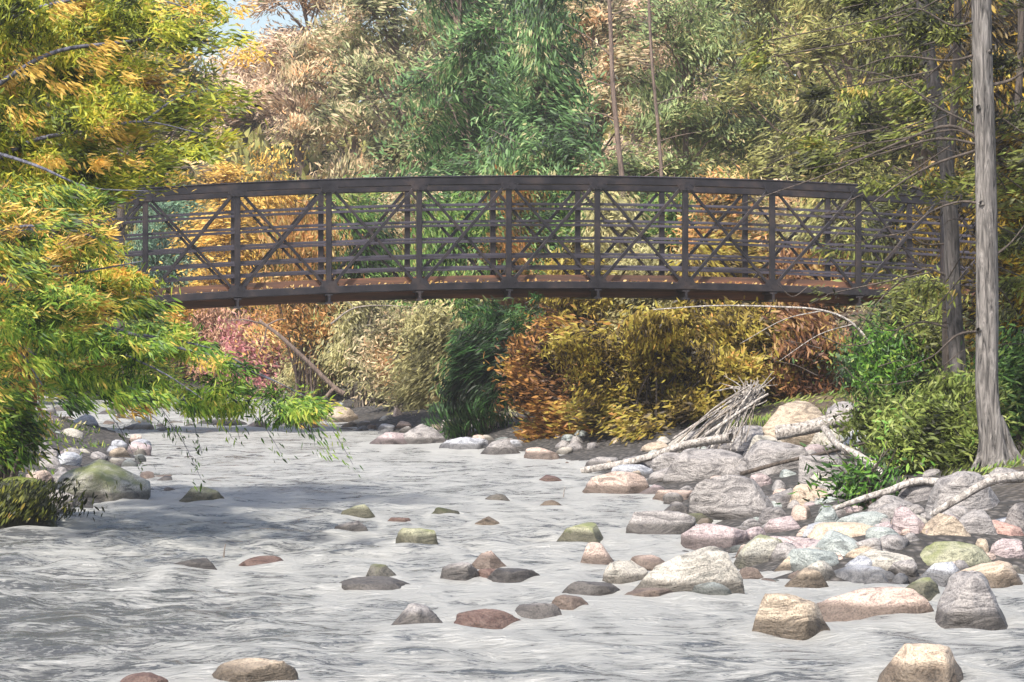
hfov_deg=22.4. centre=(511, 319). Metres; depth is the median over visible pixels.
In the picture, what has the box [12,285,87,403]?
bush
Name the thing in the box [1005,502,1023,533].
stone
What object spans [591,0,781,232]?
broadleaf tree
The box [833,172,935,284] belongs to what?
bush
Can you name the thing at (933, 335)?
shrub
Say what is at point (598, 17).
broadleaf tree
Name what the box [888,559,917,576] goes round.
cobble
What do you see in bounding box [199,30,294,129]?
broadleaf tree
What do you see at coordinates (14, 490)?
bush
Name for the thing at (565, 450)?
cobble
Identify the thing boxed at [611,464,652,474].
stone
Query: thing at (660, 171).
bare tree
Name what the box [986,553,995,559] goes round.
cobble
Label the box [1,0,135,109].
broadleaf tree
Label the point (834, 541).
boulder
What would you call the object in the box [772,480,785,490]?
cobble
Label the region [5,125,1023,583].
ground
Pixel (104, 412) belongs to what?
cobble
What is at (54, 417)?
cobble
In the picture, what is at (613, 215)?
bush
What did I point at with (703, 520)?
cobble
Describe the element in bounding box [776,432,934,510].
shrub
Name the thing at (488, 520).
stone
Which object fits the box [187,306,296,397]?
bush
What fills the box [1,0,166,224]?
broadleaf tree
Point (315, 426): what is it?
stone
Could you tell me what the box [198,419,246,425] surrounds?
boulder
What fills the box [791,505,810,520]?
cobble
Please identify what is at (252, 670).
boulder
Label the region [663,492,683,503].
cobble
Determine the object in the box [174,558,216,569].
boulder
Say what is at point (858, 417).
shrub
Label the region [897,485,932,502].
boulder
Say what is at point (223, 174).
bush
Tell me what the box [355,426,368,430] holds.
cobble
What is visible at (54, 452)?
cobble
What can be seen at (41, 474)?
cobble
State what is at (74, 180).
overhanging tree
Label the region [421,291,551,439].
cedar shrub
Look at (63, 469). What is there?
cobble
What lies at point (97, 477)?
boulder
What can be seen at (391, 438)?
stone
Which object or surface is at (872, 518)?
boulder
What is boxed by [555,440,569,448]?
cobble
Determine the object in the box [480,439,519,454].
stone
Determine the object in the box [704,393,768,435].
driftwood log
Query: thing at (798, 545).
cobble
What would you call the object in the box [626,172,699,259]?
bush
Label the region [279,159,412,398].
bush
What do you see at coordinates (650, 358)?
bush
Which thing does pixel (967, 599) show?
boulder
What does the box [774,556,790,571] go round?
cobble
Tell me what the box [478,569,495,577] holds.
stone
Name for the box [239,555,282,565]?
boulder
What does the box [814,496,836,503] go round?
cobble
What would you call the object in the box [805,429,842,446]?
boulder
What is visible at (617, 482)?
boulder
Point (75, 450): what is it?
cobble
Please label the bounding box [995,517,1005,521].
cobble
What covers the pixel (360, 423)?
cobble
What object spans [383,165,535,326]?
bush
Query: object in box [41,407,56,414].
cobble
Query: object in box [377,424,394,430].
cobble
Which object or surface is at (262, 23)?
sky
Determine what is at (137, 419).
cobble
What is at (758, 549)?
boulder
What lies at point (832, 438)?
driftwood log
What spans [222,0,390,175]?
broadleaf tree
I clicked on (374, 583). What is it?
boulder
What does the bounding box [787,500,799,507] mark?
cobble
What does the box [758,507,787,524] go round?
stone
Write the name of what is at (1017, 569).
cobble
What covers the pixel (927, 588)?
stone
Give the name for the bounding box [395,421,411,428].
cobble
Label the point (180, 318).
bush
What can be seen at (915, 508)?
cobble
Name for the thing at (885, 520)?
cobble
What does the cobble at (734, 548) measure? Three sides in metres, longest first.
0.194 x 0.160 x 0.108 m
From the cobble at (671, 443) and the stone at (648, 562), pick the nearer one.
the stone at (648, 562)
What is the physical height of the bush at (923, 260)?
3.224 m
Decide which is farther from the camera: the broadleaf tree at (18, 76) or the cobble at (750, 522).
the broadleaf tree at (18, 76)
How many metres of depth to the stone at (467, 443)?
33.76 m
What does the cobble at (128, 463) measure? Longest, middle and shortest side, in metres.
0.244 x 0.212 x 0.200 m
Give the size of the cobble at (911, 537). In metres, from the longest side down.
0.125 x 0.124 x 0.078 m
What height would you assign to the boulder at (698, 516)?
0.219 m
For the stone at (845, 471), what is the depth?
22.69 m
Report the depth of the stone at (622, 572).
16.40 m
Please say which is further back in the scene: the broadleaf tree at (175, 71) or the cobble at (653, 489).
the broadleaf tree at (175, 71)
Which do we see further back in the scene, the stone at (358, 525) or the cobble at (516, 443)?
the cobble at (516, 443)
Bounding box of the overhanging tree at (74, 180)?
[0,0,362,491]
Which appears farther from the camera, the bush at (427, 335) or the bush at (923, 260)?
the bush at (923, 260)
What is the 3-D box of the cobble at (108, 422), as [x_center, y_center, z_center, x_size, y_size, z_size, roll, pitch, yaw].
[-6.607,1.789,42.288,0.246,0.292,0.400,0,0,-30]
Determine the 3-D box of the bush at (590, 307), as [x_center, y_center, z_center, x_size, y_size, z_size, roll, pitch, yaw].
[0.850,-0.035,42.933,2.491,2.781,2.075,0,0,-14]
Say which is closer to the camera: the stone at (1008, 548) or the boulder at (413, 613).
the boulder at (413, 613)
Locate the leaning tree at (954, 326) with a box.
[767,0,968,383]
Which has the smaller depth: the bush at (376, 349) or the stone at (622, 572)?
the stone at (622, 572)
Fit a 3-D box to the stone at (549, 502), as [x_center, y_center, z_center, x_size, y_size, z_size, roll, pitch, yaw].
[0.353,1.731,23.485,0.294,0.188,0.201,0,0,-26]
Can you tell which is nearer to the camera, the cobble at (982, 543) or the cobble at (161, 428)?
the cobble at (982, 543)
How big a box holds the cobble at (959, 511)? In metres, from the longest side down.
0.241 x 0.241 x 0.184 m
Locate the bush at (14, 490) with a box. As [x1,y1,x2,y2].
[0,474,141,524]
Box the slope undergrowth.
[3,97,1023,371]
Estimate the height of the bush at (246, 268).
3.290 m
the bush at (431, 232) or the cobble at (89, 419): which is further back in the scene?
the bush at (431, 232)
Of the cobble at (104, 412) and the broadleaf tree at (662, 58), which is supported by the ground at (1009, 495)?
the broadleaf tree at (662, 58)
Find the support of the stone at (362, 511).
on the river water
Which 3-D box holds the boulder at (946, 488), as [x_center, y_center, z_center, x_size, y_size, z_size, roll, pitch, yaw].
[3.330,1.521,19.031,0.687,0.818,0.519,0,0,7]
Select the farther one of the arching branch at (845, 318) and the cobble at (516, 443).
the cobble at (516, 443)
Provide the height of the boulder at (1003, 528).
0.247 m
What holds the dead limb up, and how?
on the ground at (1009, 495)
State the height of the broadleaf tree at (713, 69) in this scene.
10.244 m
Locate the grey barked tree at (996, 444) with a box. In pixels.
[720,0,1023,470]
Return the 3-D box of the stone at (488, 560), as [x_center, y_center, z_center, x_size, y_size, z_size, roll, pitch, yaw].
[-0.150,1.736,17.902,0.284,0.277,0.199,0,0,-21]
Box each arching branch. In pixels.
[330,302,425,324]
[653,305,876,360]
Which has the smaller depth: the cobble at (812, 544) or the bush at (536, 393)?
the cobble at (812, 544)
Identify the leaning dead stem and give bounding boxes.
[228,319,344,400]
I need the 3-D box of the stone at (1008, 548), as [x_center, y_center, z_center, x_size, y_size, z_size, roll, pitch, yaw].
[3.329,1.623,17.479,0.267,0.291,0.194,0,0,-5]
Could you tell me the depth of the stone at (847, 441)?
26.17 m
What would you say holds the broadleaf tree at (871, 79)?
on the ground at (1009, 495)
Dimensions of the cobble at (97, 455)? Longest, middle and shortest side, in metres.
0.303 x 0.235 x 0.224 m
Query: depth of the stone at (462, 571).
16.95 m
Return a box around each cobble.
[26,470,53,481]
[38,414,61,420]
[39,455,60,468]
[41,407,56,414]
[43,449,58,456]
[52,405,68,410]
[52,471,64,482]
[54,467,66,472]
[58,452,81,465]
[62,428,83,438]
[62,447,82,456]
[73,414,98,426]
[90,451,107,459]
[98,410,116,413]
[103,420,114,423]
[107,446,117,451]
[109,447,130,457]
[109,458,124,463]
[111,440,127,448]
[121,460,137,466]
[124,423,137,429]
[127,442,151,455]
[129,434,141,441]
[129,439,150,444]
[130,416,149,422]
[133,422,153,429]
[133,448,145,454]
[135,454,145,461]
[140,471,154,478]
[156,427,166,430]
[157,475,172,480]
[163,487,174,490]
[343,421,356,426]
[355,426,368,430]
[358,421,370,425]
[367,425,375,428]
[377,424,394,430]
[378,429,393,433]
[379,416,389,420]
[393,407,401,415]
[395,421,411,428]
[399,426,410,432]
[472,435,484,438]
[483,435,493,439]
[510,440,521,446]
[552,454,558,459]
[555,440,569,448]
[556,447,572,454]
[561,434,575,440]
[566,442,583,450]
[570,436,582,443]
[574,430,587,436]
[587,442,598,448]
[611,437,619,443]
[639,484,664,493]
[641,441,667,451]
[657,436,669,442]
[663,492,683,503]
[664,503,688,513]
[668,434,688,445]
[679,486,692,489]
[697,518,711,523]
[730,545,740,551]
[734,526,748,529]
[735,544,744,557]
[740,518,761,527]
[745,526,765,539]
[750,473,771,486]
[768,542,796,561]
[771,501,781,507]
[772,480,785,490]
[772,489,785,494]
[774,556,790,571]
[779,469,795,477]
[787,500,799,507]
[788,570,798,577]
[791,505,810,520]
[792,542,803,548]
[792,564,807,571]
[802,540,819,547]
[803,522,819,536]
[804,502,814,505]
[805,444,825,452]
[806,560,835,580]
[807,449,816,454]
[810,473,832,486]
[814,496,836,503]
[827,487,845,498]
[832,504,846,515]
[844,505,862,512]
[844,555,871,566]
[845,545,872,557]
[856,537,881,550]
[864,573,888,583]
[865,527,898,538]
[874,503,902,517]
[879,534,909,551]
[880,518,891,522]
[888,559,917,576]
[892,573,908,583]
[901,529,909,534]
[903,533,918,541]
[904,504,924,513]
[916,515,926,523]
[922,469,940,476]
[946,505,967,518]
[955,560,969,570]
[975,538,988,552]
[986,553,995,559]
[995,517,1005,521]
[1012,565,1023,573]
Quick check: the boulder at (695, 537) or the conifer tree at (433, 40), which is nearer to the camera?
the boulder at (695, 537)
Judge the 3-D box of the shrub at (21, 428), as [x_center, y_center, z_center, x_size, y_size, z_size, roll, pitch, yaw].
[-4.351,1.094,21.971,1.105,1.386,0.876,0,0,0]
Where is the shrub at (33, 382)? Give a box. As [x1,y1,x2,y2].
[0,319,56,470]
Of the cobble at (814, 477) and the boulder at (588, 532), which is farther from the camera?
the cobble at (814, 477)
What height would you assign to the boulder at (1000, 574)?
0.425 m
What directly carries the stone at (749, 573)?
on the ground at (1009, 495)
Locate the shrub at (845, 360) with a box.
[792,289,926,392]
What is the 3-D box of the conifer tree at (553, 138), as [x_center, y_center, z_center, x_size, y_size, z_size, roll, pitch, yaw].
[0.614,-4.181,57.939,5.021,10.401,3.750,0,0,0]
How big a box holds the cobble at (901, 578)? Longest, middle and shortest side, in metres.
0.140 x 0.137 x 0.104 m
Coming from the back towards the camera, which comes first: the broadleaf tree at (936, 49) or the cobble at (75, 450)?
the broadleaf tree at (936, 49)
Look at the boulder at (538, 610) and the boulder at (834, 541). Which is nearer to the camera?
the boulder at (538, 610)
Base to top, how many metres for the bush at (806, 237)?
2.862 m
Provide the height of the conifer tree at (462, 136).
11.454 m
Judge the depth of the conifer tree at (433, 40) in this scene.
90.98 m
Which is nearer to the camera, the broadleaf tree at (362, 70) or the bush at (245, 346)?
the bush at (245, 346)
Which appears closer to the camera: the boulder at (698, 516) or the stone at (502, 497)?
the boulder at (698, 516)
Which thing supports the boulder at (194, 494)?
in the river water
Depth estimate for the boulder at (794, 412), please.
27.99 m
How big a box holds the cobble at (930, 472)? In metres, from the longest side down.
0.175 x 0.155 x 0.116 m
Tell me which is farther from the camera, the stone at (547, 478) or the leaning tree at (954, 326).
the stone at (547, 478)
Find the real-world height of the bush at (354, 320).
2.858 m
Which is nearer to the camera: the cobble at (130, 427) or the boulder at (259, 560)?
the boulder at (259, 560)
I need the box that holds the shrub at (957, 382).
[881,356,1023,465]
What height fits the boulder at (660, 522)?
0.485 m
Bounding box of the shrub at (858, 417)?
[815,370,932,461]
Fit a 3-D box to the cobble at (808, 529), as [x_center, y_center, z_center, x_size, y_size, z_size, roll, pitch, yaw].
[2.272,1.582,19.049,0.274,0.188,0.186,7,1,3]
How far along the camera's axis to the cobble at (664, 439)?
31.71 m
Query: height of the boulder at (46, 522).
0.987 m
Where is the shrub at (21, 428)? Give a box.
[0,372,68,480]
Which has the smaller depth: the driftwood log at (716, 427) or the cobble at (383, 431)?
the driftwood log at (716, 427)
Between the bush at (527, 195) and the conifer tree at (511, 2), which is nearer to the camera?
the bush at (527, 195)
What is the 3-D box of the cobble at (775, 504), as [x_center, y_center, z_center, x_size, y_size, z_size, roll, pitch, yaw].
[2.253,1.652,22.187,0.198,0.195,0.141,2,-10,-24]
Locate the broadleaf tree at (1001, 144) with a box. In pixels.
[932,112,1023,364]
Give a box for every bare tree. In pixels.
[116,17,167,417]
[556,0,684,196]
[610,0,706,175]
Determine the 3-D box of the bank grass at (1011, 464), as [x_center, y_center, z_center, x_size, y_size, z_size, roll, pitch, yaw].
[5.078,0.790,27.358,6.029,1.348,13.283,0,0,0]
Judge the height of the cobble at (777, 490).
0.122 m
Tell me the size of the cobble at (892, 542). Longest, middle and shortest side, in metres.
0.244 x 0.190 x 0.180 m
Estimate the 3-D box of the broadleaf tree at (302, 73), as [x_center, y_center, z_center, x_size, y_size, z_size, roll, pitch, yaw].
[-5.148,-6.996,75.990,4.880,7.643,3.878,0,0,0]
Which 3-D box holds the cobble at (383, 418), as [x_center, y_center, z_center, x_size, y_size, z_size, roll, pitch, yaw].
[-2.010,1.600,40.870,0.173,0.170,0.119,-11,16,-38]
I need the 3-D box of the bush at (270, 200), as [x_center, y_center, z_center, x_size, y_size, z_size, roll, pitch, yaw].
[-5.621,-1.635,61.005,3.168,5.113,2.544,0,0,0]
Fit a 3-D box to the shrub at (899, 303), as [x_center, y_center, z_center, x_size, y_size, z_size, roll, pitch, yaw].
[4.834,0.188,31.074,1.818,1.845,1.457,0,0,0]
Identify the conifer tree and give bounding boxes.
[354,0,541,305]
[367,0,524,117]
[433,0,646,306]
[454,0,535,97]
[501,0,644,106]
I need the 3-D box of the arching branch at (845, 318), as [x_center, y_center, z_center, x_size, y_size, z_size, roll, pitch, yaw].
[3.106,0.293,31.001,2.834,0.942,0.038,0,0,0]
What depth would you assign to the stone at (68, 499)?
23.16 m
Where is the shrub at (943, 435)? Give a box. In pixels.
[834,378,1018,475]
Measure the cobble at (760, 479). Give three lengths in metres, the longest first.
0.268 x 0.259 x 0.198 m
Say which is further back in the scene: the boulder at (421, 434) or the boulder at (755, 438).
the boulder at (421, 434)
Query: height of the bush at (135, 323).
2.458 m
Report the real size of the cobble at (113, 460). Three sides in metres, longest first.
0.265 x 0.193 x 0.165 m
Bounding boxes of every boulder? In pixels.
[0,476,57,528]
[56,459,150,501]
[120,672,167,681]
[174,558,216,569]
[179,486,224,502]
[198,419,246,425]
[212,658,298,681]
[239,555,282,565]
[322,406,358,422]
[339,576,408,589]
[391,603,442,624]
[403,424,445,443]
[454,609,519,628]
[487,568,539,582]
[515,603,561,618]
[556,522,602,542]
[562,581,619,595]
[582,471,649,493]
[623,455,651,466]
[624,588,672,596]
[626,510,695,534]
[634,546,744,593]
[652,490,692,500]
[663,448,742,483]
[681,523,749,549]
[688,513,712,521]
[689,474,773,520]
[691,582,731,594]
[729,425,763,450]
[733,534,782,568]
[734,440,808,475]
[746,435,781,453]
[752,593,829,640]
[762,401,823,446]
[770,536,818,543]
[787,548,838,570]
[798,455,843,483]
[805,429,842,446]
[807,522,873,539]
[815,530,857,555]
[816,586,933,621]
[834,565,894,582]
[837,511,887,525]
[859,549,917,570]
[866,495,912,511]
[877,643,963,681]
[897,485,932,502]
[917,561,959,586]
[920,541,991,566]
[921,513,970,536]
[925,471,999,518]
[935,570,1007,630]
[956,560,1023,587]
[989,467,1018,484]
[992,520,1023,535]
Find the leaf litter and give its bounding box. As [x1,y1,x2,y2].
[4,273,974,424]
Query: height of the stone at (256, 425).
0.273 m
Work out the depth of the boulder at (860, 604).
14.69 m
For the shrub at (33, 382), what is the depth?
23.99 m
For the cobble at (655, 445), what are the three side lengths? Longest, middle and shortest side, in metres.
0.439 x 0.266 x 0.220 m
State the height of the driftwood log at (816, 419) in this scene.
0.250 m
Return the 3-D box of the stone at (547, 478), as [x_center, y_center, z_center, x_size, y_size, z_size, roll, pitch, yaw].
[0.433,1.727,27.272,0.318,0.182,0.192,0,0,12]
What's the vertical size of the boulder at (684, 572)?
0.701 m
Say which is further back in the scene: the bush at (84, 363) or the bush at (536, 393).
the bush at (84, 363)
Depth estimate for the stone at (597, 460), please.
29.57 m
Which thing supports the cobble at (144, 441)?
on the ground at (1009, 495)
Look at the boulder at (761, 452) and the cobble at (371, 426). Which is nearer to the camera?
the boulder at (761, 452)
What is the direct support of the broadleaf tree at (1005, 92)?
on the ground at (1009, 495)
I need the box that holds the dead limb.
[123,128,208,185]
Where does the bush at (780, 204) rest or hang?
on the ground at (1009, 495)
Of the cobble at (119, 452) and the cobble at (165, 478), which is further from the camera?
the cobble at (119, 452)
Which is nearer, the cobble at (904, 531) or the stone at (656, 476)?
the cobble at (904, 531)
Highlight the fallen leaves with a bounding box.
[134,278,966,296]
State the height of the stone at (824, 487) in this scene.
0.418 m
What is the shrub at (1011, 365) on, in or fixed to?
on the ground at (1009, 495)
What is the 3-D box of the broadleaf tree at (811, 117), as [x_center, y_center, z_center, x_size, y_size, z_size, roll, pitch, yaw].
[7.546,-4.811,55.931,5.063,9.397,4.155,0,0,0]
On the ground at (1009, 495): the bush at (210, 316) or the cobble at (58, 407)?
the bush at (210, 316)
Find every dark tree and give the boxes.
[862,0,1013,378]
[997,0,1023,222]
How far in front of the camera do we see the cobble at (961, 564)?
16.99 m
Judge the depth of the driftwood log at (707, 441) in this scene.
28.08 m
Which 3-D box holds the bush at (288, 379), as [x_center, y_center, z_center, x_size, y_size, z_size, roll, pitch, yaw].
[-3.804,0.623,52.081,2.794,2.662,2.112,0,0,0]
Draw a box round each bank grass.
[18,409,108,484]
[680,362,1023,475]
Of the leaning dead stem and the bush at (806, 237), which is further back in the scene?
the bush at (806, 237)
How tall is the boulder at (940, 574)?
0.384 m
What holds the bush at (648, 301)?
on the ground at (1009, 495)
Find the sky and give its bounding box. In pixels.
[24,0,1017,102]
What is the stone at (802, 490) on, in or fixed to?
on the ground at (1009, 495)
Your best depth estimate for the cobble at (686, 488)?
24.48 m
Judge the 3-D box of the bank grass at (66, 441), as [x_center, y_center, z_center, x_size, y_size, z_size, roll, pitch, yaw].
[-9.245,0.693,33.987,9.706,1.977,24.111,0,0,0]
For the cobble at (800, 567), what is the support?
on the river water
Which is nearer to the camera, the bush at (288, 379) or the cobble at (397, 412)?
the cobble at (397, 412)
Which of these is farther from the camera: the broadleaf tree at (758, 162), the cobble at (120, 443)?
the broadleaf tree at (758, 162)
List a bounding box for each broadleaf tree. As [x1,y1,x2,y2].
[0,18,51,233]
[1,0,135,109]
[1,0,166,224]
[43,0,235,212]
[46,0,223,62]
[154,56,288,139]
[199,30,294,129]
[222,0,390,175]
[251,0,417,178]
[295,0,491,253]
[523,0,671,210]
[564,0,723,194]
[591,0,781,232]
[642,0,832,239]
[652,0,775,108]
[683,0,890,262]
[697,3,824,114]
[746,5,896,112]
[748,0,967,222]
[797,9,945,124]
[805,0,975,259]
[861,0,1022,157]
[889,0,1023,266]
[932,112,1023,364]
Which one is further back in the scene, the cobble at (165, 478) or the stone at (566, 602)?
the cobble at (165, 478)
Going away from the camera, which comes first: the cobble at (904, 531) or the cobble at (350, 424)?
the cobble at (904, 531)
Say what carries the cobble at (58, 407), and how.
on the river water
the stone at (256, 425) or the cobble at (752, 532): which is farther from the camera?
the stone at (256, 425)
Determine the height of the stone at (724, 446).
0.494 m
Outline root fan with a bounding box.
[672,372,774,452]
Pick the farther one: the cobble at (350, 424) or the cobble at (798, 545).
the cobble at (350, 424)
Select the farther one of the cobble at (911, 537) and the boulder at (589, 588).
the cobble at (911, 537)
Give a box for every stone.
[49,490,74,507]
[247,422,269,427]
[299,422,319,427]
[334,520,367,530]
[341,504,374,517]
[366,564,395,576]
[370,432,407,443]
[388,517,410,521]
[395,528,437,544]
[431,507,459,513]
[439,437,488,448]
[440,562,479,580]
[472,551,505,568]
[475,516,499,524]
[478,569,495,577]
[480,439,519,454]
[485,494,509,500]
[524,447,559,459]
[539,475,561,481]
[539,500,560,505]
[551,594,588,609]
[580,542,613,564]
[585,457,617,466]
[602,560,647,583]
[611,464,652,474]
[631,555,664,570]
[647,467,668,483]
[650,452,679,470]
[706,443,735,451]
[739,567,763,578]
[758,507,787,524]
[763,516,800,532]
[768,488,792,508]
[785,568,828,587]
[790,484,828,504]
[814,507,838,522]
[817,483,835,489]
[826,401,856,417]
[842,460,865,484]
[843,430,859,448]
[874,521,893,529]
[892,505,924,534]
[906,577,939,600]
[959,509,997,534]
[989,538,1023,557]
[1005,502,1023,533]
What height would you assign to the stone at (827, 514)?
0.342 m
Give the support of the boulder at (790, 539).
on the ground at (1009, 495)
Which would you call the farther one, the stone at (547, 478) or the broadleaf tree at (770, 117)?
the broadleaf tree at (770, 117)
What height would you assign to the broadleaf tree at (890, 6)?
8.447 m
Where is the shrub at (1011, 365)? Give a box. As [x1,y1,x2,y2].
[940,315,1023,441]
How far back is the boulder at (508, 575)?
16.86 m
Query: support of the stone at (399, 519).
on the river water
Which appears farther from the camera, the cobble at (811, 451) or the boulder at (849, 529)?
the cobble at (811, 451)
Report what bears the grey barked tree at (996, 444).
on the ground at (1009, 495)
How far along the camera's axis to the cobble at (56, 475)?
25.21 m
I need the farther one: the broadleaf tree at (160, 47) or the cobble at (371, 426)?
the broadleaf tree at (160, 47)
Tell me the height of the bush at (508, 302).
2.301 m
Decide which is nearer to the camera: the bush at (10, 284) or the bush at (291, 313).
the bush at (291, 313)
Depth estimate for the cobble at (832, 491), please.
22.21 m
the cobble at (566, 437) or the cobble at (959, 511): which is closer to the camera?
the cobble at (959, 511)
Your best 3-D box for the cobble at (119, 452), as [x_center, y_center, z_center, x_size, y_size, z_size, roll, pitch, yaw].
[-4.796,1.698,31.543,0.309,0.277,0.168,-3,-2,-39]
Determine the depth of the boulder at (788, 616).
13.93 m
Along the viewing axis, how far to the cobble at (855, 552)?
17.27 m
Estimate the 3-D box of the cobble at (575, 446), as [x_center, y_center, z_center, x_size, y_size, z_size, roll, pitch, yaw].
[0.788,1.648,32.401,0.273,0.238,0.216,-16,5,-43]
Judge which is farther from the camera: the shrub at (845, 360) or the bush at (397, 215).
the bush at (397, 215)
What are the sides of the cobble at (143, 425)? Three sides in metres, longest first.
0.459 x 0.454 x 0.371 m
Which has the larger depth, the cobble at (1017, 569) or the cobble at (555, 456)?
the cobble at (555, 456)
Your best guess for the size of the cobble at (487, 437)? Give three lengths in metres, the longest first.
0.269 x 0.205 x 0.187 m
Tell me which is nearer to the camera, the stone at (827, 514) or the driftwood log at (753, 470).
the stone at (827, 514)
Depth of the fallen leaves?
38.41 m
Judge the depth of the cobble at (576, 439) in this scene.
32.94 m
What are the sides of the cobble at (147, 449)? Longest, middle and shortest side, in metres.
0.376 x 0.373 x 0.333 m
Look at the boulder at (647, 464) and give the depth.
28.38 m
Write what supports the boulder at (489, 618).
in the river water
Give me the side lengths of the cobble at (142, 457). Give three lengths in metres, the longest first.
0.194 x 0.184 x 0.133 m
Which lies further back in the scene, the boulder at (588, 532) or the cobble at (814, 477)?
the cobble at (814, 477)
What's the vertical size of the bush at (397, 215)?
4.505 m
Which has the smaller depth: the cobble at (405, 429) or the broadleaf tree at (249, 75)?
the cobble at (405, 429)
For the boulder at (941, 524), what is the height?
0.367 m
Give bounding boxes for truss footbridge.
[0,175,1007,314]
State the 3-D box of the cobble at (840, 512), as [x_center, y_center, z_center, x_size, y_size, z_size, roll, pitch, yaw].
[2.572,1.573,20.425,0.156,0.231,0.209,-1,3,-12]
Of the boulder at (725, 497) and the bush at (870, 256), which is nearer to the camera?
the boulder at (725, 497)
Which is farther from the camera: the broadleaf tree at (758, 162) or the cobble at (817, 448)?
the broadleaf tree at (758, 162)
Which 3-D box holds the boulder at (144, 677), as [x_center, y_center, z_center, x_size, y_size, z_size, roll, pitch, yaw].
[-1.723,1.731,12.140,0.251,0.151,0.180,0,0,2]
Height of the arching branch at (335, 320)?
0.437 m
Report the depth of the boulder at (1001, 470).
20.85 m
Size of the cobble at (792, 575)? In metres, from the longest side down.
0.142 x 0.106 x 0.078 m
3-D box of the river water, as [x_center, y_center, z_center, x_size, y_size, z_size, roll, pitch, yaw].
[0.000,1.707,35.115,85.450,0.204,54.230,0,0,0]
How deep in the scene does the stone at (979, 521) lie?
17.97 m
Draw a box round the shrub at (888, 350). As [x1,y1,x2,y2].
[813,317,940,417]
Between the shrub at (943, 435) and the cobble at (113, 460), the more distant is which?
the cobble at (113, 460)
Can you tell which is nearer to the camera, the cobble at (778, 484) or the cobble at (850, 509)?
the cobble at (850, 509)
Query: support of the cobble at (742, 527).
on the cobble
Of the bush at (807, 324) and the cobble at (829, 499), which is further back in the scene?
the bush at (807, 324)
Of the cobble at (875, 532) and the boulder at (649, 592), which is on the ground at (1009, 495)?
the cobble at (875, 532)
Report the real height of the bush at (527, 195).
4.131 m
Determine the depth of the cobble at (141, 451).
32.25 m
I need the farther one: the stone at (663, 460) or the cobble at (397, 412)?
the cobble at (397, 412)
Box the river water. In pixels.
[0,396,1023,681]
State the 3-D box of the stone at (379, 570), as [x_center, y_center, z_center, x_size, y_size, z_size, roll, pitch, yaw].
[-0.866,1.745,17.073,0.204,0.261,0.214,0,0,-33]
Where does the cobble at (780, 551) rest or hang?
on the ground at (1009, 495)
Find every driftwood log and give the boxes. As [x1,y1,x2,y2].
[580,433,733,472]
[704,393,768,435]
[740,440,870,475]
[775,407,853,428]
[775,415,849,439]
[821,425,882,473]
[833,473,1021,510]
[930,471,1023,516]
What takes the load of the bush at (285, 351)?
on the ground at (1009, 495)
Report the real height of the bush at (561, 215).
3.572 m
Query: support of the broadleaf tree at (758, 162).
on the ground at (1009, 495)
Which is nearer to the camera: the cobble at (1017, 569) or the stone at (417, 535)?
the cobble at (1017, 569)
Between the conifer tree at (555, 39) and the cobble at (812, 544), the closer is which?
the cobble at (812, 544)
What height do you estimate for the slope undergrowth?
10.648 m
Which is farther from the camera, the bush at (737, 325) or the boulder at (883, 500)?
the bush at (737, 325)
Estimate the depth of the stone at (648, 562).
17.59 m
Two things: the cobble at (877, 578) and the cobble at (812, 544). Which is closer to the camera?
the cobble at (877, 578)
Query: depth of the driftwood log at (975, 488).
18.28 m
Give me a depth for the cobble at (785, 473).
24.87 m
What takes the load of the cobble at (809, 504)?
on the ground at (1009, 495)
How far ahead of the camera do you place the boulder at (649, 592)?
15.74 m
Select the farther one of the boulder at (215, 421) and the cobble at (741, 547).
the boulder at (215, 421)
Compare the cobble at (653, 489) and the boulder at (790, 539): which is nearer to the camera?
the boulder at (790, 539)
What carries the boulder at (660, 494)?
on the ground at (1009, 495)
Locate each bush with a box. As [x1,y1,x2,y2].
[0,218,74,290]
[0,474,141,524]
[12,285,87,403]
[31,317,129,399]
[32,205,135,320]
[103,311,191,390]
[125,183,223,316]
[152,155,283,319]
[153,285,212,377]
[162,307,255,382]
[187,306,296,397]
[195,206,310,320]
[220,195,364,400]
[225,142,325,313]
[253,307,346,398]
[259,305,334,379]
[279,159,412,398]
[297,277,405,407]
[330,302,455,408]
[343,163,472,350]
[362,299,466,415]
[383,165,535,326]
[435,297,581,411]
[460,162,566,308]
[482,304,618,442]
[497,191,591,274]
[515,234,640,333]
[524,297,778,445]
[532,191,666,317]
[582,234,682,331]
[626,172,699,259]
[652,225,805,348]
[665,162,782,267]
[680,295,847,407]
[715,235,872,329]
[734,176,844,259]
[748,173,871,310]
[759,302,857,402]
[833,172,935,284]
[868,154,975,287]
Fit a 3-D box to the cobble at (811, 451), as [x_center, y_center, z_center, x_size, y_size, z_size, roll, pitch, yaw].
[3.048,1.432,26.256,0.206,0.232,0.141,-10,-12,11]
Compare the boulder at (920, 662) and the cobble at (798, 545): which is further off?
the cobble at (798, 545)
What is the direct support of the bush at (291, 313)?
on the ground at (1009, 495)
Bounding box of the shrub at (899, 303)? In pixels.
[841,264,975,397]
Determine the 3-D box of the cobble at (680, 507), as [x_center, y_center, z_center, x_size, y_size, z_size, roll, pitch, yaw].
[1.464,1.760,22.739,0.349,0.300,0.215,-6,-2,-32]
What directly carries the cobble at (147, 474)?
on the ground at (1009, 495)
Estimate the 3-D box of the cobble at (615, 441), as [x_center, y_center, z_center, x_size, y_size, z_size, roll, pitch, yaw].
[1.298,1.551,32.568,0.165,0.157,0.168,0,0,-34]
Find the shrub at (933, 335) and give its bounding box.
[873,294,975,402]
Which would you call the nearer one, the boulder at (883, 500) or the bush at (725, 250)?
the boulder at (883, 500)
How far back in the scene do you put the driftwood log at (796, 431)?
25.95 m
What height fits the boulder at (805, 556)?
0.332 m
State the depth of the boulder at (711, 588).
15.75 m

